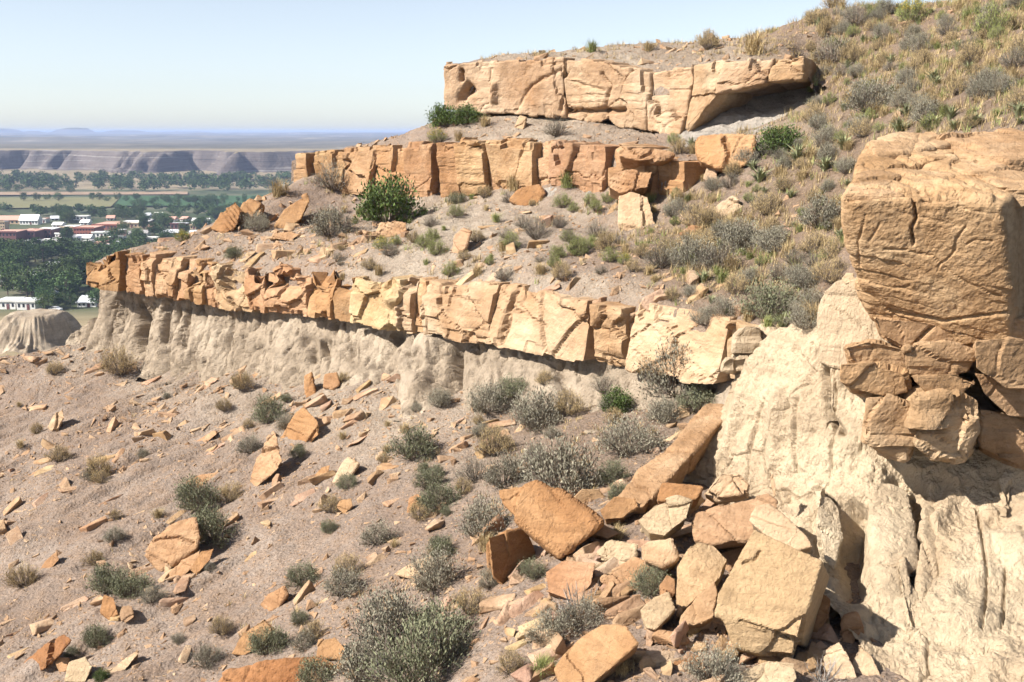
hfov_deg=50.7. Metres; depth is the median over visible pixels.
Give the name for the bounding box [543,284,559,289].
flat rock
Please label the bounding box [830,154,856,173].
sagebrush
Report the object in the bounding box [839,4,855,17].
sagebrush
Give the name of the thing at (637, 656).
flat rock
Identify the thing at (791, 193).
yucca
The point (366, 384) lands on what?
flat rock
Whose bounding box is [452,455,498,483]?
twiggy shrub
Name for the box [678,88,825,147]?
clay alcove
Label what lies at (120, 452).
flat rock
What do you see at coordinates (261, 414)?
sagebrush
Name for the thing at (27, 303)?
house
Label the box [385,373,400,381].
flat rock
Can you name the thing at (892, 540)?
clay buttress
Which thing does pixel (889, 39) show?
grass tuft
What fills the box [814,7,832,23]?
dry shrub
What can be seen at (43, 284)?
tree
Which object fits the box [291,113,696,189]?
bench strip
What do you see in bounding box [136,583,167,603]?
sagebrush
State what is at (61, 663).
boulder
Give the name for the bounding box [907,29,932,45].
sagebrush
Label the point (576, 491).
flat rock
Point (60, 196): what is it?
tree
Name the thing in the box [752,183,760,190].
rabbitbrush
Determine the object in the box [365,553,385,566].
flat rock
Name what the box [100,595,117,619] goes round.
boulder
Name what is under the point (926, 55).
dry shrub
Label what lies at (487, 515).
sagebrush
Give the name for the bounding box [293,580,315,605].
flat rock
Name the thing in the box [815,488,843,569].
clay buttress
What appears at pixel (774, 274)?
twiggy shrub
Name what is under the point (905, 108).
yucca
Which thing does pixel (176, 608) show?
rubble
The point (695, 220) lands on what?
dry shrub
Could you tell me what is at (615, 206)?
flat rock
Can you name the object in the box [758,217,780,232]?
dry shrub
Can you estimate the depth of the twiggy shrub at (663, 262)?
31.65 m
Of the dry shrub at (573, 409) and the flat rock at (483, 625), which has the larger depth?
the dry shrub at (573, 409)
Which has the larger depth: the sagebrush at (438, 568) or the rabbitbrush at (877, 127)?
the rabbitbrush at (877, 127)
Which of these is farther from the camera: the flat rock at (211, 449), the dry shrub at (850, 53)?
the dry shrub at (850, 53)
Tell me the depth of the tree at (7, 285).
401.80 m
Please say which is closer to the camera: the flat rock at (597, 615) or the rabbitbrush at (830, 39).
the flat rock at (597, 615)
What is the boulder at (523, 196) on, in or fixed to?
on the hillside
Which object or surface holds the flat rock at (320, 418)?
on the slope
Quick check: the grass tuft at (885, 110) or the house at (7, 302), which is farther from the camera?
the house at (7, 302)
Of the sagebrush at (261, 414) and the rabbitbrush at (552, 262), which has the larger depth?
the sagebrush at (261, 414)
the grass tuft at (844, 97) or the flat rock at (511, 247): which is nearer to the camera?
the flat rock at (511, 247)
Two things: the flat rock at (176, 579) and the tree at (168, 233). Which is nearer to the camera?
the flat rock at (176, 579)
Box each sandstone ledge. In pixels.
[86,250,758,383]
[293,137,705,197]
[444,56,817,134]
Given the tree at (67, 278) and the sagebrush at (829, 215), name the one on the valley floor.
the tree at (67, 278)
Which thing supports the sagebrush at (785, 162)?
on the hillside
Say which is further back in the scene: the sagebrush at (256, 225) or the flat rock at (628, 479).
the sagebrush at (256, 225)
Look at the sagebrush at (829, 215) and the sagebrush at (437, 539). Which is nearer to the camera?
the sagebrush at (437, 539)
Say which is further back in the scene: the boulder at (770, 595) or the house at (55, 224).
the house at (55, 224)
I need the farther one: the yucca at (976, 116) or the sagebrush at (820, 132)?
the sagebrush at (820, 132)
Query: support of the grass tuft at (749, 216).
on the hillside
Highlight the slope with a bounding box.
[0,343,909,681]
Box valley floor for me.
[0,182,292,355]
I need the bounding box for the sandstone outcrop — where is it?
[720,127,1023,469]
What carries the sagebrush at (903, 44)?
on the hillside
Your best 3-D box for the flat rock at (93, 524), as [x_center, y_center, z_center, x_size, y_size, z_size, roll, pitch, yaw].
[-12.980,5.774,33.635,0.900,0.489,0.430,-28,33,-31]
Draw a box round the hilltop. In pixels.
[452,29,833,95]
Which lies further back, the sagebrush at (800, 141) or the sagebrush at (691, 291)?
the sagebrush at (800, 141)
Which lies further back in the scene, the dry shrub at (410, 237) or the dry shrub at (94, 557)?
the dry shrub at (410, 237)
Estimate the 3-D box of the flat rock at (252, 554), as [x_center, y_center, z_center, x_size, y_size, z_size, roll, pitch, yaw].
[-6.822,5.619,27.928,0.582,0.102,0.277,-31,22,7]
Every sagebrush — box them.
[63,645,82,657]
[77,466,100,480]
[77,621,116,650]
[82,558,130,596]
[100,523,127,542]
[106,566,157,601]
[135,448,150,458]
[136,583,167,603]
[162,392,172,398]
[168,470,226,515]
[169,630,185,647]
[181,640,227,669]
[189,501,240,549]
[204,561,215,571]
[222,245,242,258]
[232,432,263,453]
[239,208,271,230]
[244,624,292,656]
[247,390,287,423]
[272,409,296,431]
[279,392,291,401]
[282,555,321,589]
[287,442,308,457]
[287,624,317,654]
[289,607,310,627]
[294,651,335,681]
[300,203,359,236]
[316,560,370,599]
[320,518,338,533]
[325,620,394,681]
[334,472,357,490]
[339,578,425,651]
[349,607,469,681]
[356,517,401,547]
[378,423,440,463]
[390,589,482,656]
[405,543,466,598]
[408,401,422,412]
[408,464,448,489]
[413,492,436,507]
[414,479,461,514]
[417,460,430,471]
[420,626,473,666]
[421,570,437,589]
[425,463,446,476]
[425,531,454,551]
[426,384,454,407]
[426,537,456,555]
[439,505,453,516]
[444,190,468,203]
[453,485,513,539]
[464,377,513,413]
[470,422,492,436]
[476,562,497,591]
[479,448,530,493]
[494,372,529,405]
[501,380,567,433]
[511,427,621,495]
[514,555,547,579]
[519,599,579,647]
[542,423,562,438]
[552,593,608,632]
[589,408,674,458]
[592,456,631,485]
[594,395,616,410]
[606,479,630,499]
[623,563,676,600]
[632,332,712,401]
[643,394,683,425]
[660,193,690,217]
[666,226,718,269]
[670,383,716,412]
[675,635,749,681]
[680,283,696,296]
[687,304,711,324]
[700,174,721,190]
[704,292,739,316]
[706,218,732,239]
[715,214,764,253]
[730,146,762,165]
[733,270,806,319]
[735,267,760,283]
[748,225,791,253]
[756,140,779,154]
[766,222,791,236]
[769,147,787,159]
[773,154,793,168]
[780,300,816,328]
[781,260,807,277]
[784,263,821,289]
[784,285,824,312]
[792,138,803,145]
[794,189,840,228]
[804,93,822,106]
[807,110,832,128]
[808,121,837,141]
[815,141,840,160]
[820,177,837,191]
[830,19,851,34]
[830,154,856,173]
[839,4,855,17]
[839,70,899,113]
[839,112,874,133]
[844,61,866,77]
[865,5,889,20]
[869,21,895,35]
[873,0,901,13]
[880,88,916,107]
[890,67,917,85]
[896,32,920,50]
[899,77,923,92]
[903,22,923,36]
[905,90,931,107]
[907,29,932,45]
[907,94,941,121]
[934,12,957,26]
[962,73,999,98]
[970,63,1003,85]
[974,7,991,27]
[979,2,992,12]
[984,72,1020,92]
[1001,0,1023,7]
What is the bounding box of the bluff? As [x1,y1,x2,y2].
[0,148,334,181]
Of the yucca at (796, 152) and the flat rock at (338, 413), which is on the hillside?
the yucca at (796, 152)
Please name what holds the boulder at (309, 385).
on the slope
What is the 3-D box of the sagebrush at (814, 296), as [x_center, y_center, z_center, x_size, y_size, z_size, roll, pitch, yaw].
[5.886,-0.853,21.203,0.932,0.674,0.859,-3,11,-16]
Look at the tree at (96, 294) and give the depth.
372.18 m
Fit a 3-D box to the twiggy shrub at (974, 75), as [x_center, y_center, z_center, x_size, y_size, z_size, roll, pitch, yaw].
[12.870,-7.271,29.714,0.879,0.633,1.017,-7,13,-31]
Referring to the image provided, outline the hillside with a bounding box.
[94,0,1023,336]
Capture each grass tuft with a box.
[16,438,24,448]
[146,506,170,519]
[260,174,291,196]
[336,430,346,439]
[338,272,345,279]
[372,263,384,275]
[378,441,393,451]
[382,419,391,426]
[387,538,399,548]
[399,421,410,432]
[419,205,429,214]
[451,129,466,140]
[472,262,485,276]
[474,531,497,552]
[477,114,490,126]
[490,240,506,251]
[491,212,503,221]
[499,172,523,191]
[517,651,559,677]
[531,260,549,274]
[554,172,575,187]
[583,39,605,52]
[585,234,597,245]
[609,522,628,539]
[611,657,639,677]
[615,242,632,253]
[641,263,657,275]
[643,40,659,50]
[644,191,656,202]
[647,273,661,282]
[650,205,657,212]
[666,186,690,203]
[680,266,686,273]
[685,142,695,153]
[695,222,710,234]
[704,194,716,203]
[710,265,723,275]
[714,269,727,283]
[719,213,736,227]
[719,252,744,272]
[738,24,778,55]
[740,307,754,321]
[743,251,755,259]
[744,214,755,222]
[760,313,776,327]
[768,164,788,176]
[776,310,792,324]
[779,241,795,258]
[790,166,812,180]
[793,223,805,231]
[795,206,804,214]
[798,299,818,322]
[799,144,820,160]
[814,25,832,36]
[816,58,836,70]
[829,17,847,28]
[831,215,841,228]
[833,194,840,205]
[834,0,848,8]
[838,90,851,103]
[838,138,853,150]
[857,57,866,65]
[863,99,879,114]
[871,61,882,71]
[876,104,891,116]
[883,31,897,43]
[897,58,909,70]
[918,85,942,98]
[930,37,938,45]
[932,41,940,49]
[932,103,953,116]
[940,57,952,67]
[940,69,961,83]
[951,0,963,9]
[952,6,976,22]
[964,14,976,25]
[972,38,986,47]
[980,53,1001,69]
[990,107,1004,116]
[1004,64,1023,80]
[1015,77,1023,86]
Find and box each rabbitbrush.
[174,228,190,241]
[372,234,393,249]
[389,233,401,245]
[412,232,434,247]
[425,227,439,239]
[426,126,447,142]
[426,237,447,255]
[441,259,460,277]
[447,201,465,216]
[483,255,495,264]
[497,229,521,248]
[548,242,565,257]
[548,251,562,266]
[552,192,575,207]
[558,229,576,241]
[562,232,590,254]
[566,240,587,255]
[567,203,579,212]
[580,236,594,248]
[582,190,597,203]
[587,199,602,210]
[599,192,613,203]
[599,246,621,262]
[617,250,631,264]
[666,131,681,144]
[669,216,679,224]
[681,251,697,265]
[741,192,754,202]
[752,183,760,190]
[754,253,766,265]
[816,248,829,260]
[820,220,832,230]
[821,91,838,105]
[823,35,837,45]
[829,129,847,139]
[843,77,851,85]
[845,23,860,36]
[855,107,877,121]
[867,5,880,14]
[871,121,886,132]
[894,0,931,21]
[919,110,942,130]
[937,10,947,17]
[969,0,1016,33]
[987,24,1007,40]
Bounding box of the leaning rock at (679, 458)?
[617,403,723,514]
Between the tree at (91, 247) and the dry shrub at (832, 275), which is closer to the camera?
the dry shrub at (832, 275)
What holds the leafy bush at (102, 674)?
on the slope
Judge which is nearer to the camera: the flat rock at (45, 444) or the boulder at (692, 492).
the boulder at (692, 492)
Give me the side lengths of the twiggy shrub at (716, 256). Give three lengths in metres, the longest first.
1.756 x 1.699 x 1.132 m
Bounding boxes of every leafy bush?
[92,667,108,681]
[352,168,432,222]
[425,100,455,127]
[447,101,487,124]
[597,385,637,412]
[753,122,805,151]
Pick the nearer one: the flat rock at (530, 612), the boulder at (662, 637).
the boulder at (662, 637)
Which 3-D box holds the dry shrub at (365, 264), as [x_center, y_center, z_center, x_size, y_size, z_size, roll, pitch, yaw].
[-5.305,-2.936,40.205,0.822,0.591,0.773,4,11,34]
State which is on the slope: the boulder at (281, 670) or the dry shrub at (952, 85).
the boulder at (281, 670)
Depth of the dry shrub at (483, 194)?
46.30 m
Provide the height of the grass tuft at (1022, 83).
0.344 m
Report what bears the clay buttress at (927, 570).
attached to the clay pedestal
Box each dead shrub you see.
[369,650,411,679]
[555,580,600,621]
[804,652,845,681]
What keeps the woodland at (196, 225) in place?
on the valley floor
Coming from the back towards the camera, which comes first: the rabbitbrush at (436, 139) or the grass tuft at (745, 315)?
the rabbitbrush at (436, 139)
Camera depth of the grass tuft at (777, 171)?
35.68 m
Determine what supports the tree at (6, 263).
on the valley floor
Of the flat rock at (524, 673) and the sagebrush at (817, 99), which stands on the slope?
the flat rock at (524, 673)
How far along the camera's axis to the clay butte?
148.49 m
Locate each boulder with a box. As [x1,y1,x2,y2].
[41,552,58,568]
[47,409,63,431]
[55,657,69,671]
[64,657,91,681]
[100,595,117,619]
[119,606,133,622]
[145,517,200,571]
[167,550,199,577]
[190,548,213,574]
[211,202,241,232]
[218,656,333,681]
[232,619,274,655]
[239,198,264,226]
[250,434,282,485]
[260,586,288,610]
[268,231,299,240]
[274,193,308,228]
[281,406,318,441]
[304,372,315,397]
[315,465,329,474]
[316,638,344,660]
[323,372,339,389]
[332,457,359,483]
[337,499,352,512]
[372,221,407,237]
[407,494,424,512]
[452,228,471,252]
[486,527,534,584]
[499,480,603,558]
[509,184,545,205]
[514,115,526,128]
[546,561,594,600]
[554,624,638,681]
[597,540,637,561]
[600,497,638,523]
[600,557,658,588]
[609,169,651,199]
[618,192,654,230]
[619,148,674,168]
[639,495,692,540]
[640,592,674,630]
[641,538,678,574]
[652,630,689,646]
[657,482,703,507]
[659,575,675,599]
[675,542,726,616]
[677,582,717,627]
[679,225,704,236]
[691,493,777,549]
[695,133,756,172]
[703,168,716,182]
[705,474,749,504]
[712,195,742,216]
[714,530,828,657]
[734,661,795,681]
[749,504,811,552]
[771,473,775,496]
[811,595,830,638]
[823,642,856,678]
[840,611,863,642]
[842,273,853,283]
[852,645,880,675]
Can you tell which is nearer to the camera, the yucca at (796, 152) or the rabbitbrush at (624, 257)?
the rabbitbrush at (624, 257)
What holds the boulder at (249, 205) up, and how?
on the hillside
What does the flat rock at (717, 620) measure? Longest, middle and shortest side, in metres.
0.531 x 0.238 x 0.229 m
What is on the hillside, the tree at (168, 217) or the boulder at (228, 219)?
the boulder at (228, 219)
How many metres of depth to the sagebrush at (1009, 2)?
38.79 m
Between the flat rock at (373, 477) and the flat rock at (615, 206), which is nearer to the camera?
the flat rock at (373, 477)
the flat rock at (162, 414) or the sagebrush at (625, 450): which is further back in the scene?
the flat rock at (162, 414)
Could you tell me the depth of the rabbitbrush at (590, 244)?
35.44 m
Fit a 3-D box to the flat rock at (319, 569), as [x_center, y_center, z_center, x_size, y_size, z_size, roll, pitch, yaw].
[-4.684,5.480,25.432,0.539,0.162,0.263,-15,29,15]
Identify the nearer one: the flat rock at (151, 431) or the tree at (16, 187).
the flat rock at (151, 431)
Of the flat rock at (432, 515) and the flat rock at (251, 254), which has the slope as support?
the flat rock at (432, 515)
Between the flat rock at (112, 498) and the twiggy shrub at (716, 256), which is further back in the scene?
the flat rock at (112, 498)
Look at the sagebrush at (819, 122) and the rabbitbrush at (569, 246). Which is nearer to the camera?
the rabbitbrush at (569, 246)
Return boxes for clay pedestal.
[683,304,1023,681]
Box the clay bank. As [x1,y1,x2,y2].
[545,186,655,201]
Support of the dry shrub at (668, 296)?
on the hillside
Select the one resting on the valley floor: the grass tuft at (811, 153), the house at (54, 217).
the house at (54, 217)
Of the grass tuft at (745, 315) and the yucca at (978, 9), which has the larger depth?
the yucca at (978, 9)
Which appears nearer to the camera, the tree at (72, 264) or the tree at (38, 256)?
the tree at (72, 264)
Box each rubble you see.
[0,342,876,681]
[103,1,1023,322]
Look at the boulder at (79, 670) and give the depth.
24.00 m
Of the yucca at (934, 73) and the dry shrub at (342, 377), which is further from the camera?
the dry shrub at (342, 377)
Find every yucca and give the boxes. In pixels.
[681,137,695,145]
[691,268,712,282]
[704,294,717,303]
[743,167,773,182]
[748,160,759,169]
[766,311,791,326]
[779,142,815,161]
[784,190,797,197]
[807,14,825,26]
[809,154,834,171]
[833,36,851,50]
[833,229,843,241]
[835,134,858,149]
[840,57,857,67]
[840,179,849,185]
[866,33,882,42]
[883,52,896,62]
[887,116,911,131]
[892,2,903,10]
[896,102,911,115]
[910,14,925,23]
[920,69,945,81]
[920,113,944,125]
[930,75,940,85]
[935,102,968,119]
[945,37,972,50]
[946,119,963,129]
[957,61,973,72]
[963,111,985,126]
[973,6,981,13]
[1003,100,1023,116]
[1008,3,1023,10]
[1014,115,1023,123]
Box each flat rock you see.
[0,520,6,534]
[0,619,14,624]
[3,496,22,515]
[5,526,22,545]
[7,647,28,658]
[22,355,39,361]
[24,634,71,670]
[29,404,46,410]
[29,617,55,635]
[32,492,47,506]
[33,457,52,464]
[34,465,53,476]
[41,439,53,449]
[58,486,76,493]
[59,477,70,487]
[60,596,86,610]
[63,596,88,611]
[79,516,107,531]
[84,364,102,374]
[93,454,114,461]
[96,494,122,505]
[106,417,119,432]
[109,606,121,620]
[109,649,139,672]
[112,448,124,461]
[129,566,153,577]
[138,428,156,435]
[142,375,161,384]
[152,430,171,440]
[157,237,174,241]
[158,411,178,416]
[158,569,171,581]
[159,597,188,606]
[164,563,171,571]
[165,510,185,523]
[165,575,175,580]
[173,573,191,593]
[173,575,180,582]
[178,420,189,425]
[178,645,191,662]
[183,614,195,626]
[186,472,218,485]
[194,385,205,393]
[196,430,217,442]
[203,377,216,389]
[205,445,217,451]
[206,442,224,454]
[221,430,239,441]
[221,513,239,528]
[237,251,255,262]
[244,551,256,561]
[245,252,264,266]
[256,243,273,251]
[257,497,277,508]
[259,481,283,500]
[260,520,270,526]
[266,392,280,402]
[266,616,278,622]
[271,250,295,258]
[272,474,281,485]
[283,222,297,231]
[290,500,300,505]
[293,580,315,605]
[294,488,315,501]
[297,474,315,485]
[303,567,322,576]
[304,394,327,408]
[308,470,336,484]
[309,255,320,263]
[314,415,332,420]
[318,247,329,259]
[318,416,330,427]
[318,494,327,505]
[320,400,331,410]
[325,242,350,251]
[332,408,355,418]
[332,662,343,672]
[340,419,358,429]
[342,410,364,422]
[348,435,367,446]
[353,248,367,257]
[353,388,377,399]
[356,380,370,393]
[359,431,367,436]
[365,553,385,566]
[366,552,377,560]
[367,470,383,484]
[376,463,398,469]
[379,396,396,409]
[382,498,398,506]
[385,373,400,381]
[394,555,446,578]
[425,519,444,529]
[426,502,445,517]
[437,455,452,462]
[443,595,454,608]
[448,441,468,450]
[452,259,464,267]
[455,270,475,285]
[461,673,476,681]
[467,677,478,681]
[472,514,505,545]
[475,447,499,458]
[477,225,494,228]
[479,593,515,613]
[479,616,488,629]
[482,419,498,425]
[486,267,499,280]
[487,419,515,427]
[497,600,510,625]
[500,598,521,610]
[504,627,514,636]
[505,639,527,649]
[506,242,515,254]
[509,573,522,585]
[509,590,543,617]
[510,560,526,576]
[510,663,536,681]
[514,423,526,432]
[515,627,536,640]
[518,617,552,631]
[524,583,545,594]
[525,599,550,616]
[527,240,549,248]
[527,647,561,664]
[531,598,551,617]
[531,661,554,681]
[532,631,569,648]
[534,547,545,558]
[539,215,562,220]
[540,600,560,610]
[542,215,553,225]
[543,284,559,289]
[548,629,567,655]
[559,629,575,635]
[565,277,580,290]
[566,552,575,560]
[567,487,581,495]
[572,581,598,604]
[573,541,599,559]
[574,489,604,502]
[574,606,604,621]
[576,553,604,561]
[580,538,592,547]
[582,558,600,564]
[584,590,601,603]
[589,595,629,610]
[590,525,619,539]
[592,557,618,577]
[592,571,611,584]
[593,539,606,552]
[594,546,602,562]
[598,487,611,493]
[599,581,615,597]
[603,595,644,617]
[607,202,617,214]
[610,580,636,596]
[611,479,627,487]
[612,476,632,482]
[612,604,644,625]
[621,586,632,595]
[627,539,648,547]
[631,650,645,662]
[639,652,659,670]
[641,288,663,311]
[643,666,659,678]
[645,447,661,452]
[646,626,661,646]
[646,650,674,663]
[653,294,671,302]
[660,661,672,675]
[663,274,678,281]
[666,422,676,427]
[666,430,681,441]
[670,620,688,646]
[673,525,692,538]
[673,655,701,668]
[674,407,689,419]
[675,652,694,671]
[678,646,686,653]
[684,270,699,284]
[685,642,706,651]
[686,285,708,303]
[687,628,701,636]
[689,497,704,514]
[700,622,716,628]
[702,499,714,508]
[709,621,718,629]
[711,615,724,625]
[712,635,728,652]
[717,646,737,663]
[721,547,742,570]
[721,625,726,635]
[731,301,756,316]
[738,652,757,664]
[757,655,782,663]
[781,657,819,678]
[795,652,804,660]
[802,651,817,672]
[808,641,823,665]
[812,623,838,643]
[815,641,827,649]
[829,605,838,618]
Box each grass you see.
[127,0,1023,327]
[479,24,830,58]
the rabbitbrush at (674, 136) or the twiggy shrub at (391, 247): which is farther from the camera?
the rabbitbrush at (674, 136)
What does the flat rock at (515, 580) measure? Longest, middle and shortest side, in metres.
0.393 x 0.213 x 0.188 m
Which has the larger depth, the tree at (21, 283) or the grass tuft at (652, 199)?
the tree at (21, 283)
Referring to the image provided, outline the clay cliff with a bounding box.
[66,290,733,433]
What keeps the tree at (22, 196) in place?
on the valley floor
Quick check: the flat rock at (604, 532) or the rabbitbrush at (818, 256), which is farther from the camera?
the rabbitbrush at (818, 256)
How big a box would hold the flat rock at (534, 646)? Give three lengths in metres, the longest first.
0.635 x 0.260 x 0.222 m
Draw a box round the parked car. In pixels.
[48,306,62,309]
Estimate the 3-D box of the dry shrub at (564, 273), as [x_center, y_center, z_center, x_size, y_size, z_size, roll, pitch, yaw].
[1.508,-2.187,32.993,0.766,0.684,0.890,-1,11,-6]
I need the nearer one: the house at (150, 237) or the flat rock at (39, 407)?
the flat rock at (39, 407)
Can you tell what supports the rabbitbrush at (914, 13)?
on the hillside
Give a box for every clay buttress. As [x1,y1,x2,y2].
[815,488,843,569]
[865,484,918,631]
[898,556,913,633]
[914,502,938,625]
[998,469,1011,516]
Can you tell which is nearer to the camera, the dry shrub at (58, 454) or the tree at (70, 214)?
the dry shrub at (58, 454)
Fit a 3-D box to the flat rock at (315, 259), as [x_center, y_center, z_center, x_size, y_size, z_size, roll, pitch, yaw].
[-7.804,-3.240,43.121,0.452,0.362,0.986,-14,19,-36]
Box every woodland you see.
[0,169,291,190]
[0,200,241,218]
[16,237,138,256]
[70,222,203,240]
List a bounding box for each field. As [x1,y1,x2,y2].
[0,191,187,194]
[0,197,116,207]
[115,195,262,205]
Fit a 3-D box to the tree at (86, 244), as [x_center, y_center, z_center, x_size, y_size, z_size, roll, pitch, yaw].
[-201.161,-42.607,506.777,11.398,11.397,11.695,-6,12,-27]
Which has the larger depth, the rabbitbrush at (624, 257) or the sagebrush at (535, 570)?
the rabbitbrush at (624, 257)
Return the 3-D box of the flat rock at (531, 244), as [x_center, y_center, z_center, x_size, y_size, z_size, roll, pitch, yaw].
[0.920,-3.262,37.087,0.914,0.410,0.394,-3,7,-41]
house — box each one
[0,216,19,223]
[0,221,8,229]
[0,229,26,241]
[0,297,25,308]
[15,297,42,309]
[18,214,42,224]
[26,228,47,238]
[42,218,49,222]
[43,227,60,237]
[50,216,59,219]
[51,222,65,226]
[59,225,81,227]
[72,225,103,233]
[72,234,94,240]
[73,215,90,219]
[75,295,96,306]
[79,220,92,224]
[91,221,128,229]
[91,231,110,236]
[106,215,116,219]
[115,220,152,227]
[146,236,158,240]
[165,229,178,234]
[169,222,188,228]
[179,216,191,220]
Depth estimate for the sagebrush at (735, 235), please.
32.11 m
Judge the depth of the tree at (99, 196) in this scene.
950.21 m
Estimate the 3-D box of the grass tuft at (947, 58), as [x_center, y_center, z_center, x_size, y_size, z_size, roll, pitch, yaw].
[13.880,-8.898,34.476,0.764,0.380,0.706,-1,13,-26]
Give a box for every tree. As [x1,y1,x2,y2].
[0,238,26,248]
[0,243,23,255]
[0,247,12,254]
[0,250,24,265]
[0,254,28,271]
[0,259,27,273]
[0,263,18,290]
[0,271,14,294]
[1,248,25,261]
[4,266,28,292]
[7,264,24,290]
[8,266,39,296]
[13,184,19,191]
[15,248,33,265]
[17,273,37,295]
[19,192,26,199]
[24,237,43,245]
[26,244,41,261]
[27,272,50,295]
[31,192,42,199]
[31,243,54,260]
[31,293,53,308]
[32,243,52,261]
[33,281,53,294]
[34,285,52,305]
[35,262,60,274]
[41,237,60,258]
[41,261,54,270]
[41,269,57,287]
[43,271,82,295]
[43,291,61,305]
[47,259,78,277]
[52,192,63,200]
[52,265,79,283]
[52,294,63,305]
[53,236,74,253]
[55,261,82,272]
[55,275,80,300]
[56,237,72,254]
[57,265,80,278]
[58,258,75,262]
[59,226,71,237]
[59,268,86,286]
[59,289,71,303]
[61,293,78,307]
[62,211,77,222]
[62,212,74,222]
[63,254,92,269]
[65,240,83,255]
[66,185,75,191]
[68,243,79,254]
[70,238,90,256]
[74,255,95,281]
[79,244,97,255]
[80,256,102,274]
[82,248,108,257]
[83,287,99,308]
[88,250,106,262]
[92,244,107,251]
[94,192,103,199]
[94,234,115,248]
[103,227,124,238]
[107,226,119,237]
[112,240,132,249]
[117,208,127,219]
[117,221,130,228]
[120,210,133,218]
[121,207,136,216]
[125,238,141,246]
[127,234,147,241]
[131,239,153,246]
[136,212,150,219]
[138,217,147,228]
[139,216,148,228]
[146,221,160,233]
[148,197,155,203]
[150,223,166,232]
[157,230,174,237]
[158,216,171,227]
[159,227,178,237]
[160,214,173,227]
[168,206,176,215]
[173,193,180,199]
[176,223,190,232]
[189,194,197,201]
[192,218,199,229]
[194,217,211,227]
[219,193,228,198]
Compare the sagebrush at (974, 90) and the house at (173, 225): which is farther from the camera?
the house at (173, 225)
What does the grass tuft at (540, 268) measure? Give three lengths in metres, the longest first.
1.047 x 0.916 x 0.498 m
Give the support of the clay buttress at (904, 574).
attached to the clay pedestal
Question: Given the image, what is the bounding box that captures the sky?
[0,0,951,130]
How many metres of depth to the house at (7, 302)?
371.93 m
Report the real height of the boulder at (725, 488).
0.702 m
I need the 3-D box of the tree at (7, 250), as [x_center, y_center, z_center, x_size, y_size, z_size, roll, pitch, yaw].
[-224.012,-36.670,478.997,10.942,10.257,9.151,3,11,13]
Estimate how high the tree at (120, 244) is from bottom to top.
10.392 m
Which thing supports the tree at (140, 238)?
on the valley floor
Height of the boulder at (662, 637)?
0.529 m
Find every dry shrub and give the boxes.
[1,559,41,588]
[29,422,43,433]
[42,444,74,461]
[43,359,63,374]
[79,549,105,565]
[81,452,112,477]
[88,468,110,483]
[94,343,137,375]
[109,508,123,519]
[207,614,235,635]
[215,396,233,410]
[216,479,245,502]
[227,370,257,389]
[242,418,254,428]
[299,618,328,641]
[315,492,341,512]
[331,547,363,577]
[336,371,349,382]
[359,256,377,269]
[376,449,388,463]
[405,500,429,523]
[406,230,418,242]
[447,584,489,617]
[453,474,473,494]
[456,249,470,259]
[470,229,486,241]
[471,414,484,423]
[471,422,517,456]
[476,183,492,197]
[493,646,526,678]
[496,435,516,448]
[528,199,535,205]
[534,368,552,384]
[549,260,572,279]
[552,383,590,417]
[593,228,617,250]
[602,407,622,423]
[623,257,641,271]
[631,239,651,257]
[633,350,669,379]
[650,236,678,257]
[664,286,680,301]
[667,135,689,154]
[678,200,710,227]
[678,228,694,241]
[689,225,715,245]
[694,28,720,49]
[694,235,720,256]
[703,203,725,224]
[721,272,749,294]
[722,159,744,177]
[748,186,783,215]
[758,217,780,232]
[769,172,796,191]
[792,156,813,168]
[796,228,827,254]
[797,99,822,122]
[802,8,820,23]
[804,40,815,51]
[805,186,824,203]
[808,50,822,63]
[809,251,847,282]
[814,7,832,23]
[815,17,833,30]
[818,235,844,258]
[820,0,840,7]
[836,35,859,59]
[846,43,868,61]
[847,113,875,137]
[864,16,878,30]
[868,37,883,50]
[873,50,889,63]
[881,15,896,26]
[888,116,901,127]
[898,19,914,32]
[901,54,923,71]
[908,47,934,64]
[917,92,944,106]
[940,30,958,40]
[943,72,969,94]
[953,40,984,63]
[960,111,981,127]
[965,62,983,74]
[974,28,991,40]
[1001,82,1023,106]
[1004,30,1023,55]
[1006,7,1023,29]
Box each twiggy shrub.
[307,149,352,190]
[333,251,345,260]
[379,239,401,255]
[418,215,440,226]
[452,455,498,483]
[492,263,514,280]
[495,225,511,237]
[496,190,511,202]
[514,211,531,227]
[515,441,556,466]
[517,213,559,239]
[534,256,545,262]
[541,115,571,135]
[549,208,569,227]
[560,226,580,241]
[584,217,608,236]
[591,370,617,393]
[594,265,607,273]
[611,233,620,242]
[642,238,674,268]
[660,232,676,246]
[687,201,699,213]
[690,233,749,269]
[719,170,741,187]
[747,185,775,206]
[761,258,792,281]
[780,244,810,264]
[783,261,810,286]
[801,250,820,267]
[806,30,851,63]
[808,125,834,149]
[817,61,833,75]
[830,5,842,14]
[831,59,849,76]
[837,0,872,26]
[869,24,895,40]
[882,59,897,70]
[909,35,933,52]
[935,17,960,34]
[959,32,981,48]
[962,66,990,85]
[965,25,980,35]
[984,2,1003,13]
[994,43,1023,67]
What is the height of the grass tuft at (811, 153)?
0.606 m
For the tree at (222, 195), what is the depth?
952.26 m
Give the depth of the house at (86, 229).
637.71 m
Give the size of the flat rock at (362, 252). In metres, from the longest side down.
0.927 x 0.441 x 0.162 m
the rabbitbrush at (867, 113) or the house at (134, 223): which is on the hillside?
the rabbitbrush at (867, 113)
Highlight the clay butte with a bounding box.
[0,308,81,354]
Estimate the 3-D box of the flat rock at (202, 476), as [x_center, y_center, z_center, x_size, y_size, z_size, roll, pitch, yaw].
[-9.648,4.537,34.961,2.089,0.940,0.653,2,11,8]

